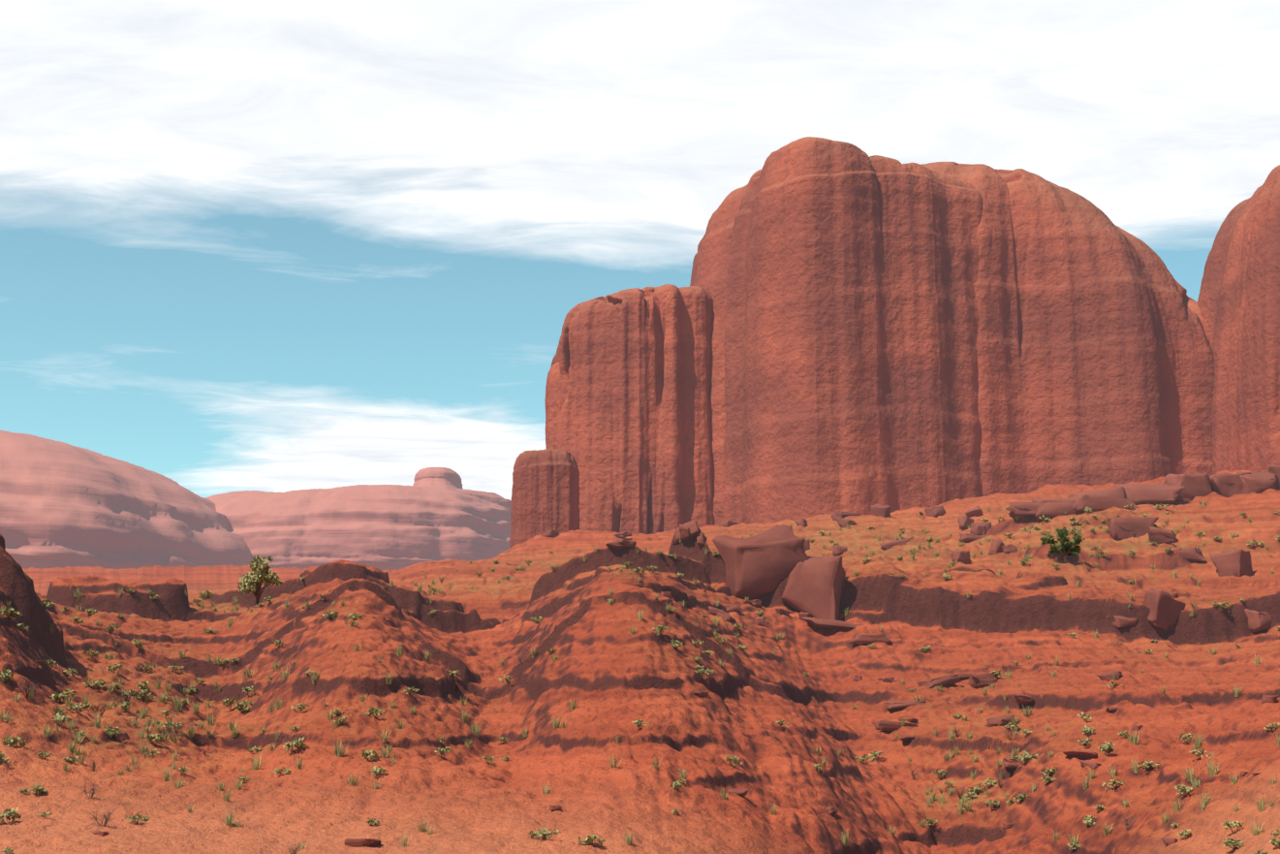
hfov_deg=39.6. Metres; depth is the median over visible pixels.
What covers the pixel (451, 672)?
shrub
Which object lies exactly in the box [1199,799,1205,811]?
grass tuft
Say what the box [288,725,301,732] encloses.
shrub
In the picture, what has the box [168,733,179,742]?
grass tuft
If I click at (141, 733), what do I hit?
grass tuft
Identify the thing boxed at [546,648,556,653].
shrub
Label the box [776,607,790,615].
boulder
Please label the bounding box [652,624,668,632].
shrub
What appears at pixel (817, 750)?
grass tuft
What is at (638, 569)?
shrub
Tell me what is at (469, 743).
grass tuft
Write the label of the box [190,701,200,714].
grass tuft
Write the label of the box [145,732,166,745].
shrub
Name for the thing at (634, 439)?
butte rock pillar
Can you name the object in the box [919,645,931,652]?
shrub
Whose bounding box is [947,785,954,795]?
grass tuft
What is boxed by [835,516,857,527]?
boulder
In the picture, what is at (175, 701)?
grass tuft
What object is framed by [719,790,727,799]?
grass tuft
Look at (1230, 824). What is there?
shrub
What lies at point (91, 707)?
shrub
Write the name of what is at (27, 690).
dead bush
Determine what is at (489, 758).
shrub
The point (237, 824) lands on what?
grass tuft
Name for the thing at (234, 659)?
shrub
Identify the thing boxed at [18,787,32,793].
shrub
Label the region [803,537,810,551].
boulder
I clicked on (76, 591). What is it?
grass tuft
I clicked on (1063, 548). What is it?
juniper tree
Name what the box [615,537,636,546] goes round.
rock
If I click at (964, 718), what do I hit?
grass tuft
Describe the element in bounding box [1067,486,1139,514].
caprock block
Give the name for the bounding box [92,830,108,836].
boulder
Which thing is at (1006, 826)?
boulder
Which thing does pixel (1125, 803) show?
grass tuft
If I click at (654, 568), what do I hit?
shrub
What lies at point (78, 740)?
grass tuft
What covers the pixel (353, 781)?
grass tuft
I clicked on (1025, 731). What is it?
shrub
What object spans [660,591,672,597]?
boulder
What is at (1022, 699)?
boulder
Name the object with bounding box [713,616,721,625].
grass tuft
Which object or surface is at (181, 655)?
grass tuft
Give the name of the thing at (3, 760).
shrub
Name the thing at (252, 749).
shrub
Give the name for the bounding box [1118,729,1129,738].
shrub
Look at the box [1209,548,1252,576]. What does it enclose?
boulder
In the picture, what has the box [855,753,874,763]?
shrub
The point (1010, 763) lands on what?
boulder
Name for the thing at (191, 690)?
shrub
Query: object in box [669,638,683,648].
shrub
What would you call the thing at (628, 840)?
grass tuft
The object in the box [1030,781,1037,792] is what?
grass tuft
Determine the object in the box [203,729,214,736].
grass tuft
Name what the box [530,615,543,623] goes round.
shrub
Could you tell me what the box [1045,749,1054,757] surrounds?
grass tuft
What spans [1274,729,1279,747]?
grass tuft
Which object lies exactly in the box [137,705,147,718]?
grass tuft
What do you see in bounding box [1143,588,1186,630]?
boulder
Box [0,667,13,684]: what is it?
shrub
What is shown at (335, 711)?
shrub
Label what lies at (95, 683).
shrub
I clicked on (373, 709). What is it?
shrub
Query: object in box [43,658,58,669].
shrub
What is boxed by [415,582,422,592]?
grass tuft
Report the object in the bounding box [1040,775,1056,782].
shrub
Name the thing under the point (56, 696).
shrub
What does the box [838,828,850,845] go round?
grass tuft
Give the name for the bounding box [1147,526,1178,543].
boulder
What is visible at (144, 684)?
shrub
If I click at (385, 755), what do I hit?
grass tuft
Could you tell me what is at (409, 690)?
shrub
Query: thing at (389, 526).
mesa rock
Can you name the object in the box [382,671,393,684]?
grass tuft
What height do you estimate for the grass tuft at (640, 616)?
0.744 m
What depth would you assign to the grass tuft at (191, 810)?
55.53 m
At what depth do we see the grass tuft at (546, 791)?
64.02 m
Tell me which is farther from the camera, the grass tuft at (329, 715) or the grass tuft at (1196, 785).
the grass tuft at (329, 715)
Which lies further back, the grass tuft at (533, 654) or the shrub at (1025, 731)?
the grass tuft at (533, 654)
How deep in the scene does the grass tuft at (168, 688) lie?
96.28 m
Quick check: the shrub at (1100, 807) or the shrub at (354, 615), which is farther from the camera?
the shrub at (354, 615)
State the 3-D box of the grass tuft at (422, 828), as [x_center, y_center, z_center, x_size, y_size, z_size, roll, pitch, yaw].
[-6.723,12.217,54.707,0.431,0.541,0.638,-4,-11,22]
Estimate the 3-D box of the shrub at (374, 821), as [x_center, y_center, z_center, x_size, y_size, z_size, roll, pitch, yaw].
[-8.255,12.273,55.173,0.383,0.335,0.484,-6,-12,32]
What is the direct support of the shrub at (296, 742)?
on the ground
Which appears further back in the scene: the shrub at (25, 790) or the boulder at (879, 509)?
the boulder at (879, 509)
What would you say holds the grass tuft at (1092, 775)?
on the ground
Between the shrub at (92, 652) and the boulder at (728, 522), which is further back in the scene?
the boulder at (728, 522)
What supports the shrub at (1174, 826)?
on the ground
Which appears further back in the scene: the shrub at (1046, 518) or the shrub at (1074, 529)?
the shrub at (1046, 518)
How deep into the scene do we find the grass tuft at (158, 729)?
78.84 m
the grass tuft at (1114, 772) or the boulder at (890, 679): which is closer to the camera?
the grass tuft at (1114, 772)
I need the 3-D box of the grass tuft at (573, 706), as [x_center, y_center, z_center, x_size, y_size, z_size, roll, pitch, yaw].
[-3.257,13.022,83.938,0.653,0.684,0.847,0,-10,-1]
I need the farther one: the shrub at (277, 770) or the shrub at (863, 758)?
the shrub at (863, 758)
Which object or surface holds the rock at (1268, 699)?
on the ground
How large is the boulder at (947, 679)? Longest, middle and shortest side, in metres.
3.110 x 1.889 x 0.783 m
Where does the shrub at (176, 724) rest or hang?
on the ground
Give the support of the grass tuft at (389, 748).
on the ground
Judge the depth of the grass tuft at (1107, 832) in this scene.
71.77 m
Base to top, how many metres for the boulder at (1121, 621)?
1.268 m
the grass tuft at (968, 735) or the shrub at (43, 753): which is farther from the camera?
the grass tuft at (968, 735)
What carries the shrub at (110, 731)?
on the ground
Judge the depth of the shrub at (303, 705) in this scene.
82.66 m
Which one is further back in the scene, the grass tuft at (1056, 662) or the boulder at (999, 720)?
the grass tuft at (1056, 662)
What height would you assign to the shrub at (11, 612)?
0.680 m
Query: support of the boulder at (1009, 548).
on the ground
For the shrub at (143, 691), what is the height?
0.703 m
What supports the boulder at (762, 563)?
on the ground
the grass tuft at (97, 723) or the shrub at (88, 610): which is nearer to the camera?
the grass tuft at (97, 723)
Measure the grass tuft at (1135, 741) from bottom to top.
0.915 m
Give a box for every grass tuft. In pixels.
[0,604,6,618]
[13,692,21,701]
[27,687,34,698]
[33,777,44,795]
[42,722,54,736]
[62,761,69,771]
[64,693,73,707]
[65,717,76,730]
[66,738,76,752]
[68,729,85,744]
[71,744,83,754]
[73,587,81,596]
[77,749,90,764]
[80,690,90,704]
[91,733,97,743]
[92,708,104,727]
[103,699,116,709]
[106,682,114,692]
[107,651,116,659]
[115,768,124,775]
[124,762,132,771]
[130,715,140,725]
[135,636,145,648]
[136,726,146,738]
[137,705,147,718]
[137,739,150,753]
[154,720,160,731]
[156,693,167,702]
[159,765,171,780]
[160,729,170,741]
[163,681,174,690]
[168,694,181,704]
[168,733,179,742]
[168,775,185,788]
[170,749,179,760]
[173,696,184,712]
[175,645,188,657]
[179,684,188,694]
[186,719,197,737]
[187,802,194,811]
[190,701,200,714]
[198,718,206,728]
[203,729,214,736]
[205,712,217,725]
[212,779,225,790]
[213,654,219,663]
[219,787,231,801]
[222,806,236,826]
[225,717,237,730]
[230,724,240,736]
[234,778,244,789]
[234,819,242,827]
[239,666,254,677]
[249,750,268,770]
[267,702,276,712]
[271,658,280,669]
[273,699,282,710]
[273,729,280,739]
[276,665,289,679]
[291,753,303,769]
[303,598,310,608]
[310,667,321,684]
[323,708,337,718]
[328,607,338,618]
[332,735,351,756]
[347,770,361,785]
[352,643,362,651]
[372,779,380,788]
[376,729,389,742]
[378,746,395,757]
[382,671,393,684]
[384,742,392,752]
[393,716,404,728]
[394,643,404,656]
[397,831,413,846]
[408,704,415,713]
[414,817,430,832]
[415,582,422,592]
[424,649,431,658]
[426,825,434,834]
[455,695,468,706]
[460,708,469,722]
[462,738,472,747]
[470,720,482,736]
[519,725,530,736]
[526,646,538,657]
[540,784,553,794]
[549,713,561,728]
[566,697,577,710]
[608,753,622,768]
[624,830,636,845]
[635,610,644,620]
[651,755,662,769]
[677,768,687,779]
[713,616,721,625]
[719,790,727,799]
[767,802,777,813]
[809,744,821,753]
[817,754,827,766]
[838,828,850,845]
[887,826,896,834]
[897,717,909,726]
[918,817,925,827]
[930,789,936,801]
[942,749,955,758]
[947,726,956,741]
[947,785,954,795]
[952,746,959,754]
[957,801,964,813]
[960,712,967,720]
[963,798,972,811]
[966,729,971,739]
[969,750,979,762]
[969,770,976,779]
[994,757,1002,768]
[1008,717,1017,726]
[1010,748,1020,755]
[1021,705,1029,715]
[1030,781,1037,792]
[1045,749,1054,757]
[1051,655,1059,664]
[1068,834,1079,843]
[1073,578,1082,587]
[1081,776,1091,788]
[1088,767,1096,779]
[1098,822,1113,835]
[1108,763,1119,777]
[1120,796,1132,808]
[1128,727,1144,744]
[1129,756,1139,773]
[1159,809,1171,823]
[1171,797,1185,811]
[1184,767,1196,780]
[1189,775,1204,787]
[1191,731,1205,747]
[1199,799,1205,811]
[1205,757,1218,776]
[1229,773,1242,783]
[1232,682,1244,696]
[1248,821,1266,835]
[1251,653,1263,665]
[1254,797,1265,809]
[1257,800,1264,811]
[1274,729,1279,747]
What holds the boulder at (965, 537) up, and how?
on the ground
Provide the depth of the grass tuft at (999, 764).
95.68 m
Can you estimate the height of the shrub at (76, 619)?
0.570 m
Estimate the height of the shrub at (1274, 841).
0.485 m
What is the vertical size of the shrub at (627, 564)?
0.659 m
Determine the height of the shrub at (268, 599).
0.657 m
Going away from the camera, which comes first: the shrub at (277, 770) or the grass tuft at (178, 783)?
the grass tuft at (178, 783)
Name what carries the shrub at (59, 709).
on the ground
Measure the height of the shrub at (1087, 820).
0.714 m
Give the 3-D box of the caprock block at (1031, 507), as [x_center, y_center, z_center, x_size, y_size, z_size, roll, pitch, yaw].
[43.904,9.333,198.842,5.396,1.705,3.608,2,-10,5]
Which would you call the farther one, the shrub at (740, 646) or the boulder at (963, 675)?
the boulder at (963, 675)
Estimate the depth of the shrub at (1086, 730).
92.46 m
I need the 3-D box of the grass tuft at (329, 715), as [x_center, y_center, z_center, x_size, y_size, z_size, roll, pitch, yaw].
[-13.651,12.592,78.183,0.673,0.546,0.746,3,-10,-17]
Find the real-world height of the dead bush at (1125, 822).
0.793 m
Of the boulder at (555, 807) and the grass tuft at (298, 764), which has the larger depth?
the grass tuft at (298, 764)
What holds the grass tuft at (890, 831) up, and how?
on the ground
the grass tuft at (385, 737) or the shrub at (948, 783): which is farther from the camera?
the shrub at (948, 783)
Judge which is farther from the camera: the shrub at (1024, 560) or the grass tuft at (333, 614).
the shrub at (1024, 560)
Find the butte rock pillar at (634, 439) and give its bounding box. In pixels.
[550,283,714,533]
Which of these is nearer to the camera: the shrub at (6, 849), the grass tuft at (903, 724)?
the shrub at (6, 849)
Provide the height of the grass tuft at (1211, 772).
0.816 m
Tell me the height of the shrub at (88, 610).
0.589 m
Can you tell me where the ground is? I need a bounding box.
[0,468,1279,853]
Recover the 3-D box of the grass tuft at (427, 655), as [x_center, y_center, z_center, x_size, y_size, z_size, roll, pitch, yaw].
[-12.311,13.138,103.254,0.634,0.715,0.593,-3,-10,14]
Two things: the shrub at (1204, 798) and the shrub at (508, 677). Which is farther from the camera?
the shrub at (508, 677)
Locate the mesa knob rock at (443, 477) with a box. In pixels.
[412,467,463,489]
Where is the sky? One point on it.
(263, 245)
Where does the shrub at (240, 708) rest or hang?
on the ground
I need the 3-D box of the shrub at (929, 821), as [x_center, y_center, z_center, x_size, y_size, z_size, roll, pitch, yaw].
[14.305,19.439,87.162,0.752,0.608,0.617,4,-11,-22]
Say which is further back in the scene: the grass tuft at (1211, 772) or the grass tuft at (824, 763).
the grass tuft at (824, 763)
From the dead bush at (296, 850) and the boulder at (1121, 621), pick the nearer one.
the dead bush at (296, 850)
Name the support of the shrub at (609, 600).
on the ground
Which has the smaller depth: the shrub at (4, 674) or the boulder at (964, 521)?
the shrub at (4, 674)
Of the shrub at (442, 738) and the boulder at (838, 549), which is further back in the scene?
the boulder at (838, 549)
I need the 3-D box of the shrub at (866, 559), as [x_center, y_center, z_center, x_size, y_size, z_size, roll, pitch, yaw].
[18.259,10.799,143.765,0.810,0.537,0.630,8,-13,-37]
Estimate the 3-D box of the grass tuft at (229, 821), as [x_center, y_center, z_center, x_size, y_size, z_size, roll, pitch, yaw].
[-12.463,11.834,54.090,0.662,0.670,0.502,-8,-13,39]
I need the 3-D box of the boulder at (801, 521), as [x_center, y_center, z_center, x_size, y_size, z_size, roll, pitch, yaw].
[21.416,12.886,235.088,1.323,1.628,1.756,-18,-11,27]
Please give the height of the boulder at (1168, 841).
0.279 m
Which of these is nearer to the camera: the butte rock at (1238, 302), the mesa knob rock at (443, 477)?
the butte rock at (1238, 302)
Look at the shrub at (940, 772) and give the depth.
99.27 m
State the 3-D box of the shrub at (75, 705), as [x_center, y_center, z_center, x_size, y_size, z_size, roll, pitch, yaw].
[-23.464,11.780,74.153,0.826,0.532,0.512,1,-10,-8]
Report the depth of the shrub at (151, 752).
66.88 m
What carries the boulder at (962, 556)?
on the ground
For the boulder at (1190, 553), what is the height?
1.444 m
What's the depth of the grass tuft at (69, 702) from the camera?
76.56 m
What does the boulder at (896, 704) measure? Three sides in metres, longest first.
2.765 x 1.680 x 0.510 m
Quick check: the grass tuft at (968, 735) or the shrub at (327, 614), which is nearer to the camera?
the grass tuft at (968, 735)
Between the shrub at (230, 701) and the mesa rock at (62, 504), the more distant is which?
the mesa rock at (62, 504)
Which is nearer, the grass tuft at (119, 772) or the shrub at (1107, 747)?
the grass tuft at (119, 772)
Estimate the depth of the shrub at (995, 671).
120.13 m
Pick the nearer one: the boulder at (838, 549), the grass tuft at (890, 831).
the grass tuft at (890, 831)
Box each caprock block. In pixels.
[1008,501,1039,515]
[1031,498,1075,521]
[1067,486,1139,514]
[1115,482,1185,504]
[1164,471,1213,500]
[1209,471,1251,497]
[1236,470,1277,494]
[1266,465,1279,489]
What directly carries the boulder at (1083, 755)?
on the ground
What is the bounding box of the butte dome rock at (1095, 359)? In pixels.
[921,161,1214,496]
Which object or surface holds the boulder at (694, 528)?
on the ground
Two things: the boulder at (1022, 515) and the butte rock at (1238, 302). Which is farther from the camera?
the butte rock at (1238, 302)
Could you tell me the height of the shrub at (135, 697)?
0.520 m
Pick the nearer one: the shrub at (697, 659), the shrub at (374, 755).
the shrub at (374, 755)
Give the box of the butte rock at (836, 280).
[689,136,983,526]
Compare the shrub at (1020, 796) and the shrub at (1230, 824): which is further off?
the shrub at (1020, 796)
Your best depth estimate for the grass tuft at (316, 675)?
86.00 m
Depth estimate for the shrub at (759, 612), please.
133.82 m
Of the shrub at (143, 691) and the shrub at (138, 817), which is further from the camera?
the shrub at (143, 691)
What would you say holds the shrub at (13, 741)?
on the ground
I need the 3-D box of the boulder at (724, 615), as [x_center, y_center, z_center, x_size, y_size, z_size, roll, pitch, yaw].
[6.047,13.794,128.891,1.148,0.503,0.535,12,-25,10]
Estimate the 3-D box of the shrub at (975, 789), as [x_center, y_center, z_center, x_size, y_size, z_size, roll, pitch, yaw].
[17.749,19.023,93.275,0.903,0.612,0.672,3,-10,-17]
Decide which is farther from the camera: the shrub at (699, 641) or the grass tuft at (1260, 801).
the shrub at (699, 641)
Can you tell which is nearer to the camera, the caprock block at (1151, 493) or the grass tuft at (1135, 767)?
the grass tuft at (1135, 767)
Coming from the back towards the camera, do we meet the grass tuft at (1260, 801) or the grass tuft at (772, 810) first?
the grass tuft at (772, 810)
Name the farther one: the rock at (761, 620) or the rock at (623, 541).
the rock at (623, 541)
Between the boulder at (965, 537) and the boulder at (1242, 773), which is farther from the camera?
the boulder at (965, 537)
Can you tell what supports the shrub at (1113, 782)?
on the ground
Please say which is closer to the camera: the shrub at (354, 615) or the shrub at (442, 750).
the shrub at (442, 750)
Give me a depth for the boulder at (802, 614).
136.75 m
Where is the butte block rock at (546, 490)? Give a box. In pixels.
[509,448,579,547]
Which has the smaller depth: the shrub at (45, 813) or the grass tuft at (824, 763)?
the shrub at (45, 813)
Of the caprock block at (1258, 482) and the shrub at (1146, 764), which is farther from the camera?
the caprock block at (1258, 482)
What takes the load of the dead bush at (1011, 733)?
on the ground
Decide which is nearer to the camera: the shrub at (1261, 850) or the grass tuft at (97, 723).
the shrub at (1261, 850)
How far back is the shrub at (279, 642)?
106.64 m
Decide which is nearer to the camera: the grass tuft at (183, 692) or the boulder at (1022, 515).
the grass tuft at (183, 692)
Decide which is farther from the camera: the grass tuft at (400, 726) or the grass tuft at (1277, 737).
the grass tuft at (400, 726)
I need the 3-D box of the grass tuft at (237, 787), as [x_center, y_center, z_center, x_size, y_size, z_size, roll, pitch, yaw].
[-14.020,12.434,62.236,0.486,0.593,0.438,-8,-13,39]
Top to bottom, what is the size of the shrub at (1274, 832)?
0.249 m
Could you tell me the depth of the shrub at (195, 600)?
143.83 m
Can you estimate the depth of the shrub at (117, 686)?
91.96 m
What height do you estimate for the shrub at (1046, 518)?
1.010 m
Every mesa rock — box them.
[0,430,251,568]
[204,484,511,569]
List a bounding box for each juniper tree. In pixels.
[237,554,282,605]
[1039,526,1085,562]
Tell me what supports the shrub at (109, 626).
on the ground
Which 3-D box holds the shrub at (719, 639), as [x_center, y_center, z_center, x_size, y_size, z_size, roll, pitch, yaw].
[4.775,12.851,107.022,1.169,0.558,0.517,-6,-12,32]
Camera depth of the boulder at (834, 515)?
237.91 m
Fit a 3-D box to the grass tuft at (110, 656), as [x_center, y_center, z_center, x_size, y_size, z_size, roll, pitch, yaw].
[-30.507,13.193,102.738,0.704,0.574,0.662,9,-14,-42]
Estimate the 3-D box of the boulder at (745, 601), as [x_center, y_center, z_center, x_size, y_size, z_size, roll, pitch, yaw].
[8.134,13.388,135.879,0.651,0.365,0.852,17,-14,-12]
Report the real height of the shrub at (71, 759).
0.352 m
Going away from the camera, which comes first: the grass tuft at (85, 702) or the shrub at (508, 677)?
the grass tuft at (85, 702)
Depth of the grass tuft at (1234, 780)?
64.07 m
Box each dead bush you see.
[18,677,38,698]
[79,780,101,798]
[89,757,101,771]
[89,807,117,826]
[91,700,109,716]
[109,692,128,702]
[120,691,133,702]
[162,721,187,740]
[201,747,213,755]
[285,841,302,853]
[907,766,920,779]
[949,784,967,798]
[996,774,1007,787]
[1002,729,1014,740]
[1120,813,1135,830]
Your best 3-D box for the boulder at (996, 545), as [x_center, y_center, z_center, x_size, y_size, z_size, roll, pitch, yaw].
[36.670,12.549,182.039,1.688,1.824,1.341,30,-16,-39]
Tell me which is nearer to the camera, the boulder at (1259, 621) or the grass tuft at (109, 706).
the grass tuft at (109, 706)
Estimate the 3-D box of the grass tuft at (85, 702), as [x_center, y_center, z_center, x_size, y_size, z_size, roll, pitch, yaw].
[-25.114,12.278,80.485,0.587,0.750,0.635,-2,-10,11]
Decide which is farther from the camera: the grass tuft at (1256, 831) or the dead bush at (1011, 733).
the dead bush at (1011, 733)
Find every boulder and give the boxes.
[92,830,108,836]
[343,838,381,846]
[541,529,559,536]
[548,804,561,811]
[605,540,635,547]
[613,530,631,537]
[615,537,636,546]
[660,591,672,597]
[672,519,701,544]
[679,524,689,540]
[693,690,708,696]
[696,530,707,545]
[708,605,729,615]
[712,524,808,599]
[716,611,730,621]
[721,520,737,526]
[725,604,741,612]
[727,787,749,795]
[742,598,750,604]
[750,598,762,607]
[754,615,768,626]
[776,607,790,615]
[780,555,845,620]
[794,517,807,527]
[798,611,809,620]
[801,616,864,628]
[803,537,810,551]
[825,806,838,813]
[830,512,842,521]
[832,544,847,556]
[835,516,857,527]
[836,510,860,517]
[850,632,892,643]
[853,674,861,681]
[870,502,890,517]
[871,719,917,730]
[877,676,896,683]
[880,536,913,549]
[883,698,926,709]
[899,718,918,721]
[900,735,914,741]
[916,673,961,687]
[924,505,945,517]
[950,550,971,563]
[957,515,973,530]
[957,673,971,679]
[958,532,983,542]
[965,505,983,517]
[967,672,999,687]
[969,522,991,534]
[985,714,1015,726]
[988,538,1004,554]
[1001,543,1017,553]
[1001,822,1015,829]
[1003,755,1030,768]
[1013,692,1034,703]
[1014,503,1029,518]
[1062,749,1097,759]
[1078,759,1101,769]
[1095,670,1123,680]
[1105,706,1118,711]
[1106,516,1158,538]
[1106,752,1117,756]
[1112,615,1138,627]
[1130,724,1142,730]
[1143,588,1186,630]
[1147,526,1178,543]
[1160,837,1177,844]
[1175,547,1207,561]
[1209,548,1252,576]
[1240,771,1248,776]
[1244,608,1272,632]
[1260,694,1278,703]
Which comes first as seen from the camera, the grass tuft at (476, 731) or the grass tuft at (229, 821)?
the grass tuft at (229, 821)
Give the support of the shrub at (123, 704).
on the ground
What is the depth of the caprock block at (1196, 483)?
198.50 m
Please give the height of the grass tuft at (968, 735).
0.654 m
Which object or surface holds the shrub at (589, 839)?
on the ground
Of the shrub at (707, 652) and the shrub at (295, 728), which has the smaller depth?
the shrub at (295, 728)
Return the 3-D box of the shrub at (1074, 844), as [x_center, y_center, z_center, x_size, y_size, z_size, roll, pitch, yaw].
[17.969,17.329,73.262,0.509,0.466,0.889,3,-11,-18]
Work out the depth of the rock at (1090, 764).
84.19 m
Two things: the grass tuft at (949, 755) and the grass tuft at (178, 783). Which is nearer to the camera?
the grass tuft at (178, 783)
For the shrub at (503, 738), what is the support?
on the ground
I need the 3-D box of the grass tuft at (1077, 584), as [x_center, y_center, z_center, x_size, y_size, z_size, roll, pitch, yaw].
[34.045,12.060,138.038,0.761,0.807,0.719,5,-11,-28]
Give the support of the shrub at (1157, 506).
on the ground
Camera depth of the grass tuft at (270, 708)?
86.15 m
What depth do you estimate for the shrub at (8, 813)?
52.81 m
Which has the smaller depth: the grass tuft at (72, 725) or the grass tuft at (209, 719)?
the grass tuft at (72, 725)
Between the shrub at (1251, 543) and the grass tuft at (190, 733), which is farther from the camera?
the shrub at (1251, 543)
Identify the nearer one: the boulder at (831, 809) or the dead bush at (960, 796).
the boulder at (831, 809)
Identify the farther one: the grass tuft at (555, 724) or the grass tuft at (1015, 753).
the grass tuft at (1015, 753)
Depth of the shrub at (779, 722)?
91.19 m
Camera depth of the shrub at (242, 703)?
94.59 m
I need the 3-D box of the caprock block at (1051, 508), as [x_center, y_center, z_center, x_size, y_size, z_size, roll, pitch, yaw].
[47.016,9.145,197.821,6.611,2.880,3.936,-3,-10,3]
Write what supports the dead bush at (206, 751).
on the ground
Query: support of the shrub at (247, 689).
on the ground
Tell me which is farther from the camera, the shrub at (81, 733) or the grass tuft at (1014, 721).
the grass tuft at (1014, 721)
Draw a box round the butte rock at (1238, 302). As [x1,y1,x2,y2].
[1197,164,1279,474]
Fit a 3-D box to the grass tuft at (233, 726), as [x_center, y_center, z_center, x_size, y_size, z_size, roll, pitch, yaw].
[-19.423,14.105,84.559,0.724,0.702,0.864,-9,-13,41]
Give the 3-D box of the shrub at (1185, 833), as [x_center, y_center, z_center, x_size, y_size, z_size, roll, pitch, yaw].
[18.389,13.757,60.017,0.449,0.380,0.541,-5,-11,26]
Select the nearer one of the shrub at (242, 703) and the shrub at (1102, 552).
the shrub at (242, 703)
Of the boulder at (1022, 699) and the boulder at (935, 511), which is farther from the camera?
the boulder at (935, 511)
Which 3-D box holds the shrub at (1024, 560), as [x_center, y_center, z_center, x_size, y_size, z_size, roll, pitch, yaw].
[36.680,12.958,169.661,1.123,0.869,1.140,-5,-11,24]
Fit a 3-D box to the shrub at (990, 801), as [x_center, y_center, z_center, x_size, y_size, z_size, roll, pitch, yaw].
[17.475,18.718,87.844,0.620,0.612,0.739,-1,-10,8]
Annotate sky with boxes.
[0,0,1279,499]
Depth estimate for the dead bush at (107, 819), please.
52.56 m
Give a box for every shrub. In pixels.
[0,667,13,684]
[0,714,13,721]
[0,756,9,764]
[0,807,21,823]
[0,846,13,853]
[1,605,22,620]
[2,736,29,747]
[17,623,29,630]
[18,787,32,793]
[30,784,48,793]
[35,749,52,757]
[37,811,51,817]
[39,599,54,609]
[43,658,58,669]
[50,686,77,703]
[51,712,70,727]
[52,706,65,714]
[60,606,71,612]
[60,667,78,677]
[63,755,79,763]
[67,702,87,714]
[69,616,84,624]
[73,730,84,736]
[81,648,99,658]
[82,679,97,687]
[82,703,94,710]
[85,607,97,614]
[88,679,106,688]
[104,723,122,739]
[106,662,122,672]
[107,623,120,631]
[110,682,122,691]
[118,701,131,710]
[124,811,148,822]
[125,688,139,694]
[130,692,155,700]
[131,638,139,646]
[134,708,149,714]
[136,688,151,700]
[137,681,148,689]
[138,663,154,671]
[142,749,160,757]
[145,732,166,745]
[155,718,182,731]
[159,709,177,718]
[168,664,184,672]
[177,766,190,774]
[180,697,191,707]
[185,686,196,694]
[192,597,202,605]
[193,677,205,684]
[200,590,213,596]
[203,626,217,632]
[216,657,228,665]
[223,697,241,709]
[227,656,239,664]
[234,698,254,710]
[237,705,249,712]
[238,775,250,781]
[242,686,255,696]
[248,745,263,753]
[263,595,274,602]
[271,639,284,647]
[273,766,290,775]
[282,737,306,753]
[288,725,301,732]
[290,702,308,713]
[304,669,315,676]
[322,610,339,620]
[332,709,347,716]
[333,715,347,725]
[344,613,362,620]
[347,621,359,625]
[360,749,381,761]
[364,706,385,718]
[366,817,380,825]
[370,765,386,775]
[401,686,419,696]
[426,587,442,594]
[434,746,452,758]
[437,735,446,744]
[448,669,460,680]
[481,755,494,762]
[495,736,508,743]
[499,675,513,685]
[528,826,561,839]
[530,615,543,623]
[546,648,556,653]
[577,834,605,846]
[606,597,613,604]
[622,561,632,568]
[630,566,646,573]
[632,718,651,729]
[647,563,658,571]
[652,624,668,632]
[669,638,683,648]
[669,776,686,790]
[691,639,704,646]
[691,655,702,662]
[694,668,708,678]
[702,650,713,655]
[714,635,727,644]
[724,754,742,768]
[733,623,744,630]
[736,644,748,652]
[755,609,764,616]
[775,718,790,728]
[812,763,822,771]
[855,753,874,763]
[860,557,871,561]
[868,750,883,759]
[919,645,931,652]
[923,817,937,827]
[925,535,934,542]
[932,769,946,778]
[941,572,951,580]
[942,780,953,786]
[964,791,979,798]
[969,783,986,793]
[980,777,997,787]
[987,799,999,810]
[991,669,1007,679]
[1004,721,1021,731]
[1011,792,1028,804]
[1012,749,1040,764]
[1018,558,1030,565]
[1021,728,1032,736]
[1039,514,1050,522]
[1039,767,1058,776]
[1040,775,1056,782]
[1066,842,1080,851]
[1070,526,1081,533]
[1077,711,1092,721]
[1077,736,1092,746]
[1081,724,1095,736]
[1081,813,1096,828]
[1083,506,1092,513]
[1092,804,1105,811]
[1094,550,1109,557]
[1098,740,1115,755]
[1101,778,1123,790]
[1105,680,1122,687]
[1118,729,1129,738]
[1137,760,1160,772]
[1153,502,1168,508]
[1170,822,1179,829]
[1174,783,1192,798]
[1177,828,1191,838]
[1178,732,1194,744]
[1188,748,1214,759]
[1198,789,1214,806]
[1213,535,1222,541]
[1216,601,1230,610]
[1221,819,1243,833]
[1223,837,1244,849]
[1245,539,1263,547]
[1252,847,1270,853]
[1263,722,1279,731]
[1269,837,1279,847]
[1270,829,1279,835]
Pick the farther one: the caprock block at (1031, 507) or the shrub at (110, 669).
the caprock block at (1031, 507)
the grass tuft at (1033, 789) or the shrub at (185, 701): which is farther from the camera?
the shrub at (185, 701)
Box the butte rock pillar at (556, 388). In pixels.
[544,362,570,449]
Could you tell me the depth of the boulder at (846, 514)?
239.61 m
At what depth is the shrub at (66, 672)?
92.31 m
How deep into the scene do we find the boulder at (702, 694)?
87.90 m
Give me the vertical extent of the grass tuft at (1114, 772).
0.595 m

